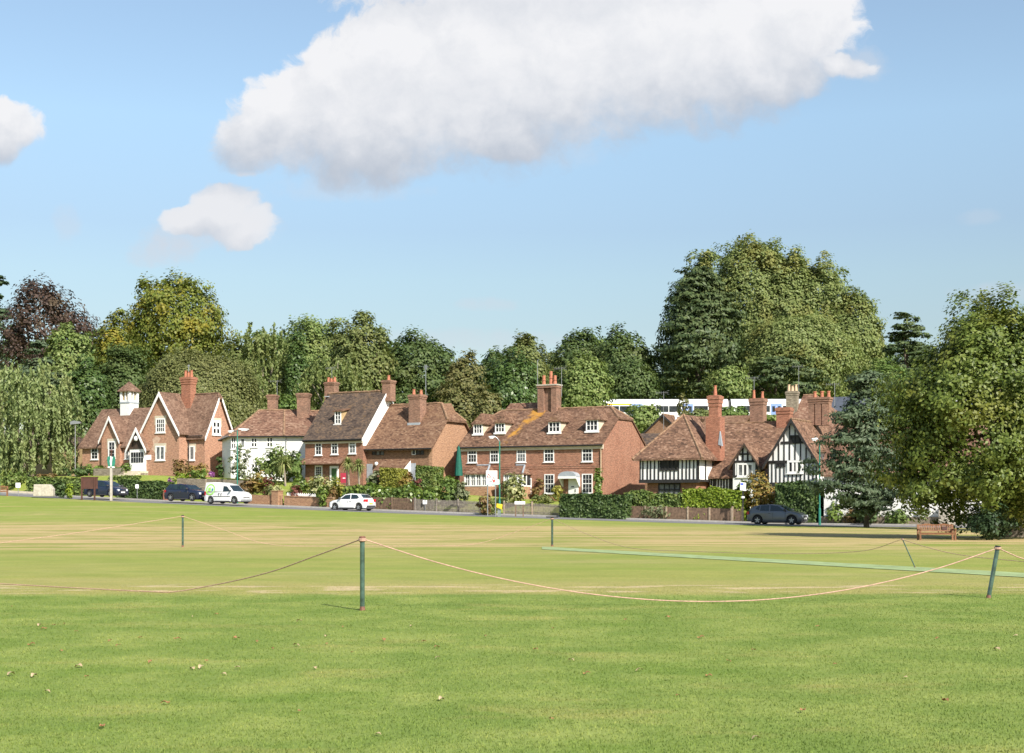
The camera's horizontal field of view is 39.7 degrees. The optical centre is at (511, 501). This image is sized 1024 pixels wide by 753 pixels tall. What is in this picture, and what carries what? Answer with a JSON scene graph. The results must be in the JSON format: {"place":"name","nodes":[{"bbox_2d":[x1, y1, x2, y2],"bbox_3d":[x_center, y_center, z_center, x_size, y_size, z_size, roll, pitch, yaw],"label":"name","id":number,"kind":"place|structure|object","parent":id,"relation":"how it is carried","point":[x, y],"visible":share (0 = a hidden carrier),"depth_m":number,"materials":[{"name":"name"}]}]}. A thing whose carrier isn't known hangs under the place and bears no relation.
{"place":"outdoors","nodes":[
{"label":"outdoors","id":0,"kind":"place"},
{"bbox_2d":[0,493,965,527],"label":"road","id":1,"kind":"structure","parent":0,"point":[124,500],"depth_m":117.49,"materials":[{"name":"grey asphalt"}]},
{"bbox_2d":[83,480,128,496],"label":"people carrier","id":2,"kind":"object","parent":1,"relation":"on","point":[103,490],"visible":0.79,"depth_m":135.22,"materials":[{"name":"blue paint"}]},
{"bbox_2d":[164,484,204,500],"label":"suv car","id":3,"kind":"object","parent":1,"relation":"on","point":[184,492],"visible":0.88,"depth_m":131.18,"materials":[{"name":"blue paint"}]},
{"bbox_2d":[204,482,251,503],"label":"van","id":4,"kind":"object","parent":1,"relation":"on","point":[223,492],"visible":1,"depth_m":128.51,"materials":[{"name":"white paint"}]},
{"bbox_2d":[329,494,375,510],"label":"hatchback car","id":5,"kind":"object","parent":1,"relation":"on","point":[358,502],"visible":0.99,"depth_m":121.59,"materials":[{"name":"white paint"}]},
{"bbox_2d":[747,504,807,524],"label":"hatchback car","id":6,"kind":"object","parent":1,"relation":"on","point":[768,513],"visible":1,"depth_m":103.66,"materials":[{"name":"grey paint"}]},
{"bbox_2d":[0,418,1023,752],"bbox_3d":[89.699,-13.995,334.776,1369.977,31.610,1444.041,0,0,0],"label":"ground","id":7,"kind":"structure","parent":0,"point":[216,550],"depth_m":19.77,"materials":[{"name":"green plant"}]},
{"bbox_2d":[0,275,20,458],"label":"conifer tree","id":8,"kind":"object","parent":7,"relation":"on","point":[3,311],"visible":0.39,"depth_m":214.59,"materials":[{"name":"green plant"}]},
{"bbox_2d":[0,470,32,485],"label":"clipped bush","id":9,"kind":"object","parent":7,"relation":"on","point":[10,479],"visible":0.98,"depth_m":149.18,"materials":[{"name":"green plant"}]},
{"bbox_2d":[9,340,64,412],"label":"blue conifer","id":10,"kind":"object","parent":7,"relation":"on","point":[36,344],"visible":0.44,"depth_m":165.44,"materials":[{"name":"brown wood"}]},
{"bbox_2d":[33,484,54,495],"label":"stone block","id":11,"kind":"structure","parent":7,"relation":"on","point":[43,489],"depth_m":134.11,"materials":[{"name":"beige stone"}]},
{"bbox_2d":[0,357,90,475],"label":"weeping willow","id":12,"kind":"object","parent":7,"relation":"on","point":[52,417],"visible":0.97,"depth_m":152.00,"materials":[{"name":"green plant"}]},
{"bbox_2d":[0,270,104,396],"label":"copper beech","id":13,"kind":"object","parent":7,"relation":"on","point":[50,314],"visible":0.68,"depth_m":189.35,"materials":[{"name":"purple plant"}]},
{"bbox_2d":[22,430,82,475],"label":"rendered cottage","id":14,"kind":"structure","parent":7,"relation":"on","point":[40,470],"depth_m":161.72,"materials":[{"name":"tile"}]},
{"bbox_2d":[25,476,86,495],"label":"hedge","id":15,"kind":"object","parent":7,"relation":"on","point":[31,481],"visible":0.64,"depth_m":144.75,"materials":[{"name":"green plant"}]},
{"bbox_2d":[41,321,97,429],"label":"broadleaf tree","id":16,"kind":"object","parent":7,"relation":"on","point":[63,356],"visible":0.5,"depth_m":172.62,"materials":[{"name":"green plant"}]},
{"bbox_2d":[55,354,115,436],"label":"broadleaf tree","id":17,"kind":"object","parent":7,"relation":"on","point":[93,384],"visible":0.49,"depth_m":162.40,"materials":[{"name":"green plant"}]},
{"bbox_2d":[80,477,98,499],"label":"notice board","id":18,"kind":"object","parent":7,"relation":"on","point":[89,482],"visible":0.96,"depth_m":131.95,"materials":[{"name":"brown wood"}]},
{"bbox_2d":[107,449,114,500],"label":"village sign","id":19,"kind":"object","parent":7,"relation":"on","point":[111,461],"visible":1,"depth_m":129.80,"materials":[{"name":"white paint"}]},
{"bbox_2d":[91,307,141,408],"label":"broadleaf tree","id":20,"kind":"object","parent":7,"relation":"on","point":[101,344],"visible":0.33,"depth_m":198.51,"materials":[{"name":"green plant"}]},
{"bbox_2d":[96,342,156,414],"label":"broadleaf tree","id":21,"kind":"object","parent":7,"relation":"on","point":[130,365],"visible":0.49,"depth_m":178.37,"materials":[{"name":"green plant"}]},
{"bbox_2d":[117,479,174,499],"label":"hedge","id":22,"kind":"object","parent":7,"relation":"on","point":[149,489],"visible":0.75,"depth_m":139.24,"materials":[{"name":"green plant"}]},
{"bbox_2d":[78,365,232,476],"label":"school house","id":23,"kind":"structure","parent":7,"relation":"on","point":[190,425],"depth_m":146.04,"materials":[{"name":"orange brick"}]},
{"bbox_2d":[120,267,241,382],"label":"lime tree","id":24,"kind":"object","parent":7,"relation":"on","point":[196,327],"visible":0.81,"depth_m":184.70,"materials":[{"name":"green plant"}]},
{"bbox_2d":[177,478,206,489],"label":"garden wall","id":25,"kind":"structure","parent":7,"relation":"on","point":[200,483],"depth_m":137.51,"materials":[{"name":"stone"}]},
{"bbox_2d":[136,338,279,428],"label":"domed tree","id":26,"kind":"object","parent":7,"relation":"on","point":[228,386],"visible":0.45,"depth_m":160.22,"materials":[{"name":"green plant"}]},
{"bbox_2d":[214,335,250,359],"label":"woodland tree","id":27,"kind":"object","parent":7,"relation":"on","point":[236,350],"visible":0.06,"depth_m":269.46,"materials":[{"name":"green plant"}]},
{"bbox_2d":[227,443,252,480],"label":"shrub","id":28,"kind":"object","parent":7,"relation":"on","point":[241,466],"visible":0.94,"depth_m":136.43,"materials":[{"name":"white plant"}]},
{"bbox_2d":[229,322,297,408],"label":"weeping birch","id":29,"kind":"object","parent":7,"relation":"on","point":[265,343],"visible":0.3,"depth_m":188.23,"materials":[{"name":"green plant"}]},
{"bbox_2d":[248,490,283,504],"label":"garden wall","id":30,"kind":"structure","parent":7,"relation":"on","point":[275,497],"depth_m":131.35,"materials":[{"name":"brick"}]},
{"bbox_2d":[218,379,318,480],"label":"white house","id":31,"kind":"structure","parent":7,"relation":"on","point":[273,424],"depth_m":141.05,"materials":[{"name":"paint"}]},
{"bbox_2d":[249,442,300,481],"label":"bush","id":32,"kind":"object","parent":7,"relation":"on","point":[269,468],"visible":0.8,"depth_m":135.30,"materials":[{"name":"green plant"}]},
{"bbox_2d":[265,394,296,408],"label":"garden tree","id":33,"kind":"object","parent":7,"relation":"on","point":[284,402],"visible":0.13,"depth_m":171.14,"materials":[{"name":"green plant"}]},
{"bbox_2d":[285,450,305,481],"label":"shrub","id":34,"kind":"object","parent":7,"relation":"on","point":[296,470],"visible":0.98,"depth_m":134.44,"materials":[{"name":"green plant"}]},
{"bbox_2d":[284,331,311,408],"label":"ivy clad tree","id":35,"kind":"object","parent":7,"relation":"on","point":[295,369],"visible":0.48,"depth_m":185.26,"materials":[{"name":"green plant"}]},
{"bbox_2d":[266,313,349,408],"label":"broadleaf tree","id":36,"kind":"object","parent":7,"relation":"on","point":[312,329],"visible":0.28,"depth_m":210.77,"materials":[{"name":"green plant"}]},
{"bbox_2d":[284,496,334,506],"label":"garden wall","id":37,"kind":"structure","parent":7,"relation":"on","point":[300,500],"depth_m":129.46,"materials":[{"name":"brick"}]},
{"bbox_2d":[307,474,335,495],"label":"shrub","id":38,"kind":"object","parent":7,"relation":"on","point":[319,480],"visible":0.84,"depth_m":130.08,"materials":[{"name":"green plant"}]},
{"bbox_2d":[291,347,372,409],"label":"weeping birch","id":39,"kind":"object","parent":7,"relation":"on","point":[310,379],"visible":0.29,"depth_m":178.43,"materials":[{"name":"green plant"}]},
{"bbox_2d":[301,367,396,485],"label":"brick house","id":40,"kind":"structure","parent":7,"relation":"on","point":[344,424],"depth_m":134.48,"materials":[{"name":"tile"}]},
{"bbox_2d":[324,309,399,391],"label":"broadleaf tree","id":41,"kind":"object","parent":7,"relation":"on","point":[376,360],"visible":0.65,"depth_m":200.94,"materials":[{"name":"green plant"}]},
{"bbox_2d":[358,536,365,610],"bbox_3d":[-2.203,1.153,20.870,0.120,1.293,0.120,0,0,0],"label":"rope post","id":42,"kind":"object","parent":7,"relation":"on","point":[361,539],"visible":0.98,"depth_m":20.84,"materials":[{"name":"metal"}]},
{"bbox_2d":[0,540,357,592],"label":"rope","id":43,"kind":"object","parent":42,"relation":"attached to","point":[198,587],"visible":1,"depth_m":24.43,"materials":[{"name":"beige fabric"}]},
{"bbox_2d":[366,539,994,601],"bbox_3d":[2.944,1.058,22.238,10.658,1.042,0.020,0,0,-15],"label":"rope","id":44,"kind":"object","parent":42,"relation":"attached to","point":[679,600],"visible":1,"depth_m":22.14,"materials":[{"name":"beige fabric"}]},
{"bbox_2d":[341,481,423,509],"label":"hedge","id":45,"kind":"object","parent":7,"relation":"on","point":[410,491],"visible":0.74,"depth_m":125.56,"materials":[{"name":"green plant"}]},
{"bbox_2d":[379,467,407,487],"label":"clipped bush","id":46,"kind":"object","parent":7,"relation":"on","point":[390,476],"visible":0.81,"depth_m":127.97,"materials":[{"name":"yellow plant"}]},
{"bbox_2d":[375,497,413,509],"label":"fence","id":47,"kind":"object","parent":7,"relation":"on","point":[406,503],"visible":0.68,"depth_m":124.91,"materials":[{"name":"brown wood"}]},
{"bbox_2d":[363,365,469,491],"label":"brick house","id":48,"kind":"structure","parent":7,"relation":"on","point":[417,429],"depth_m":131.75,"materials":[{"name":"brown tile"}]},
{"bbox_2d":[377,324,457,403],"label":"oak tree","id":49,"kind":"object","parent":7,"relation":"on","point":[429,355],"visible":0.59,"depth_m":208.30,"materials":[{"name":"green plant"}]},
{"bbox_2d":[415,465,443,492],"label":"clipped bush","id":50,"kind":"object","parent":7,"relation":"on","point":[431,476],"visible":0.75,"depth_m":126.39,"materials":[{"name":"green plant"}]},
{"bbox_2d":[420,486,443,506],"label":"shrub","id":51,"kind":"object","parent":7,"relation":"on","point":[428,494],"visible":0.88,"depth_m":123.84,"materials":[{"name":"green plant"}]},
{"bbox_2d":[414,497,479,512],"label":"fence","id":52,"kind":"object","parent":7,"relation":"on","point":[433,505],"visible":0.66,"depth_m":122.27,"materials":[{"name":"grey wood"}]},
{"bbox_2d":[440,479,457,503],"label":"shrub","id":53,"kind":"object","parent":7,"relation":"on","point":[451,490],"visible":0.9,"depth_m":123.54,"materials":[{"name":"green plant"}]},
{"bbox_2d":[431,378,486,426],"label":"broadleaf tree","id":54,"kind":"object","parent":7,"relation":"on","point":[464,403],"visible":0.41,"depth_m":180.53,"materials":[{"name":"green plant"}]},
{"bbox_2d":[437,348,486,405],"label":"broadleaf tree","id":55,"kind":"object","parent":7,"relation":"on","point":[461,370],"visible":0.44,"depth_m":200.50,"materials":[{"name":"green plant"}]},
{"bbox_2d":[454,481,470,505],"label":"shrub","id":56,"kind":"object","parent":7,"relation":"on","point":[462,493],"visible":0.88,"depth_m":122.74,"materials":[{"name":"green plant"}]},
{"bbox_2d":[0,492,966,525],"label":"kerb","id":57,"kind":"structure","parent":7,"relation":"on","point":[494,514],"depth_m":119.29,"materials":[{"name":"grey concrete"}]},
{"bbox_2d":[468,383,502,428],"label":"garden tree","id":58,"kind":"object","parent":7,"relation":"on","point":[493,405],"visible":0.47,"depth_m":171.33,"materials":[{"name":"green plant"}]},
{"bbox_2d":[486,471,498,516],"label":"road sign","id":59,"kind":"object","parent":7,"relation":"on","point":[491,477],"visible":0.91,"depth_m":112.53,"materials":[{"name":"white metal"}]},
{"bbox_2d":[479,345,511,400],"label":"broadleaf tree","id":60,"kind":"object","parent":7,"relation":"on","point":[492,353],"visible":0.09,"depth_m":207.06,"materials":[{"name":"green plant"}]},
{"bbox_2d":[478,347,546,409],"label":"ivy clad tree","id":61,"kind":"object","parent":7,"relation":"on","point":[518,390],"visible":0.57,"depth_m":180.24,"materials":[{"name":"green plant"}]},
{"bbox_2d":[498,472,527,506],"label":"bush","id":62,"kind":"object","parent":7,"relation":"on","point":[510,491],"visible":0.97,"depth_m":120.67,"materials":[{"name":"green plant"}]},
{"bbox_2d":[506,331,553,401],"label":"broadleaf tree","id":63,"kind":"object","parent":7,"relation":"on","point":[525,342],"visible":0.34,"depth_m":214.97,"materials":[{"name":"green plant"}]},
{"bbox_2d":[503,501,559,515],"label":"fence","id":64,"kind":"object","parent":7,"relation":"on","point":[527,508],"visible":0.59,"depth_m":118.19,"materials":[{"name":"brown wood"}]},
{"bbox_2d":[457,360,645,500],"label":"brick house","id":65,"kind":"structure","parent":7,"relation":"on","point":[548,439],"depth_m":125.89,"materials":[{"name":"brick"}]},
{"bbox_2d":[582,474,592,493],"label":"window","id":66,"kind":"structure","parent":65,"relation":"in","point":[587,479],"depth_m":122.67,"materials":[{"name":"white paint"}]},
{"bbox_2d":[543,326,610,403],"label":"oak tree","id":67,"kind":"object","parent":7,"relation":"on","point":[583,339],"visible":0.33,"depth_m":234.31,"materials":[{"name":"green plant"}]},
{"bbox_2d":[555,348,617,406],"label":"broadleaf tree","id":68,"kind":"object","parent":7,"relation":"on","point":[581,388],"visible":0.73,"depth_m":189.90,"materials":[{"name":"green plant"}]},
{"bbox_2d":[559,493,632,518],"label":"hedge","id":69,"kind":"object","parent":7,"relation":"on","point":[597,505],"visible":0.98,"depth_m":113.59,"materials":[{"name":"green plant"}]},
{"bbox_2d":[585,321,660,398],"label":"oak tree","id":70,"kind":"object","parent":7,"relation":"on","point":[624,344],"visible":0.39,"depth_m":227.72,"materials":[{"name":"green plant"}]},
{"bbox_2d":[604,355,666,398],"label":"broadleaf tree","id":71,"kind":"object","parent":7,"relation":"on","point":[632,383],"visible":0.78,"depth_m":219.50,"materials":[{"name":"green plant"}]},
{"bbox_2d":[624,403,660,432],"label":"garden tree","id":72,"kind":"object","parent":7,"relation":"on","point":[649,414],"visible":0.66,"depth_m":176.73,"materials":[{"name":"green plant"}]},
{"bbox_2d":[624,489,684,518],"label":"hedge","id":73,"kind":"object","parent":7,"relation":"on","point":[642,497],"visible":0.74,"depth_m":113.06,"materials":[{"name":"green plant"}]},
{"bbox_2d":[631,506,731,520],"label":"fence","id":74,"kind":"object","parent":7,"relation":"on","point":[710,513],"visible":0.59,"depth_m":111.45,"materials":[{"name":"brown wood"}]},
{"bbox_2d":[639,265,752,398],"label":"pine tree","id":75,"kind":"object","parent":7,"relation":"on","point":[696,304],"visible":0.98,"depth_m":222.30,"materials":[{"name":"green plant"}]},
{"bbox_2d":[643,412,749,432],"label":"brick cottage","id":76,"kind":"structure","parent":7,"relation":"on","point":[656,426],"depth_m":150.18,"materials":[{"name":"brown tile"}]},
{"bbox_2d":[668,248,730,398],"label":"poplar tree","id":77,"kind":"object","parent":7,"relation":"on","point":[704,258],"visible":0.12,"depth_m":244.47,"materials":[{"name":"green plant"}]},
{"bbox_2d":[681,485,749,520],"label":"hedge","id":78,"kind":"object","parent":7,"relation":"on","point":[715,497],"visible":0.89,"depth_m":110.69,"materials":[{"name":"green plant"}]},
{"bbox_2d":[700,363,756,400],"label":"broadleaf tree","id":79,"kind":"object","parent":7,"relation":"on","point":[729,385],"visible":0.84,"depth_m":216.10,"materials":[{"name":"green plant"}]},
{"bbox_2d":[722,405,749,415],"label":"garden tree","id":80,"kind":"object","parent":7,"relation":"on","point":[728,411],"visible":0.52,"depth_m":182.94,"materials":[{"name":"green plant"}]},
{"bbox_2d":[631,379,851,507],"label":"timber framed house","id":81,"kind":"structure","parent":7,"relation":"on","point":[678,454],"depth_m":117.63,"materials":[{"name":"red brick"}]},
{"bbox_2d":[658,483,680,493],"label":"window","id":82,"kind":"structure","parent":81,"relation":"in","point":[673,488],"depth_m":117.63,"materials":[{"name":"grey glass"}]},
{"bbox_2d":[713,232,795,396],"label":"poplar tree","id":83,"kind":"object","parent":7,"relation":"on","point":[739,277],"visible":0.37,"depth_m":246.88,"materials":[{"name":"green plant"}]},
{"bbox_2d":[743,470,774,509],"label":"bush","id":84,"kind":"object","parent":7,"relation":"on","point":[763,490],"visible":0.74,"depth_m":109.22,"materials":[{"name":"yellow plant"}]},
{"bbox_2d":[733,353,829,398],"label":"dark conifer","id":85,"kind":"object","parent":7,"relation":"on","point":[776,374],"visible":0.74,"depth_m":221.62,"materials":[{"name":"green plant"}]},
{"bbox_2d":[542,547,1023,576],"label":"pitch strip","id":86,"kind":"object","parent":7,"relation":"on","point":[997,573],"visible":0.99,"depth_m":37.06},
{"bbox_2d":[756,236,820,366],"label":"poplar tree","id":87,"kind":"object","parent":7,"relation":"on","point":[788,270],"visible":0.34,"depth_m":245.43,"materials":[{"name":"green plant"}]},
{"bbox_2d":[774,478,823,522],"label":"hedge","id":88,"kind":"object","parent":7,"relation":"on","point":[794,495],"visible":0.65,"depth_m":106.65,"materials":[{"name":"green plant"}]},
{"bbox_2d":[732,301,873,398],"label":"broadleaf tree","id":89,"kind":"object","parent":7,"relation":"on","point":[815,341],"visible":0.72,"depth_m":234.05,"materials":[{"name":"green plant"}]},
{"bbox_2d":[785,364,839,428],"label":"brick house","id":90,"kind":"structure","parent":7,"relation":"on","point":[800,411],"depth_m":153.26,"materials":[{"name":"brick"}]},
{"bbox_2d":[791,250,852,391],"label":"poplar tree","id":91,"kind":"object","parent":7,"relation":"on","point":[832,286],"visible":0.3,"depth_m":245.60,"materials":[{"name":"green plant"}]},
{"bbox_2d":[825,501,843,522],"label":"shrub","id":92,"kind":"object","parent":7,"relation":"on","point":[833,513],"visible":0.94,"depth_m":104.94,"materials":[{"name":"green plant"}]},
{"bbox_2d":[796,370,902,527],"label":"blue pine","id":93,"kind":"object","parent":7,"relation":"on","point":[870,499],"visible":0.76,"depth_m":93.74,"materials":[{"name":"green plant"}]},
{"bbox_2d":[830,284,888,396],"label":"poplar tree","id":94,"kind":"object","parent":7,"relation":"on","point":[867,331],"visible":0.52,"depth_m":243.05,"materials":[{"name":"green plant"}]},
{"bbox_2d":[821,516,938,523],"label":"garden wall","id":95,"kind":"structure","parent":7,"relation":"on","point":[880,519],"depth_m":103.52,"materials":[{"name":"stone"}]},
{"bbox_2d":[858,357,911,411],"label":"broadleaf tree","id":96,"kind":"object","parent":7,"relation":"on","point":[879,365],"visible":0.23,"depth_m":194.75,"materials":[{"name":"green plant"}]},
{"bbox_2d":[884,509,910,523],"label":"shrub","id":97,"kind":"object","parent":7,"relation":"on","point":[891,520],"visible":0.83,"depth_m":102.41,"materials":[{"name":"green plant"}]},
{"bbox_2d":[820,425,989,516],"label":"white cottage","id":98,"kind":"structure","parent":7,"relation":"on","point":[829,476],"depth_m":105.07,"materials":[{"name":"white paint"}]},
{"bbox_2d":[880,312,932,400],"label":"cedar tree","id":99,"kind":"object","parent":7,"relation":"on","point":[908,329],"visible":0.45,"depth_m":199.38,"materials":[{"name":"green plant"}]},
{"bbox_2d":[917,524,956,539],"bbox_3d":[17.968,1.317,60.020,1.520,0.780,0.680,0,0,5],"label":"park bench","id":100,"kind":"object","parent":7,"relation":"on","point":[920,529],"visible":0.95,"depth_m":60.23,"materials":[{"name":"brown wood"}]},
{"bbox_2d":[861,281,1023,538],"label":"chestnut tree","id":101,"kind":"object","parent":7,"relation":"on","point":[944,402],"visible":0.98,"depth_m":61.37,"materials":[{"name":"green plant"}]},
{"bbox_2d":[961,502,1018,539],"bbox_3d":[20.374,0.801,60.539,2.421,1.698,2.467,0,0,0],"label":"yew bush","id":102,"kind":"object","parent":7,"relation":"on","point":[986,525],"visible":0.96,"depth_m":60.19,"materials":[{"name":"green plant"}]},
{"bbox_2d":[986,545,1000,597],"bbox_3d":[8.017,1.264,23.607,0.260,1.076,0.120,0,0,0],"label":"rope post","id":103,"kind":"object","parent":7,"relation":"on","point":[993,570],"visible":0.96,"depth_m":23.57,"materials":[{"name":"green paint"}]},
{"bbox_2d":[0,575,1023,752],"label":"grass","id":104,"kind":"structure","parent":0,"point":[37,739],"depth_m":13.34,"materials":[{"name":"green plant"}]},
{"bbox_2d":[0,0,1023,433],"label":"sky","id":105,"kind":"structure","parent":0,"point":[473,174],"materials":[{"name":"blue"}]},
{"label":"railway track","id":106,"kind":"object","parent":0,"visible":0},
{"bbox_2d":[603,399,800,417],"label":"train","id":107,"kind":"object","parent":106,"relation":"on","point":[670,407],"visible":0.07,"depth_m":209.31,"materials":[{"name":"white metal"}]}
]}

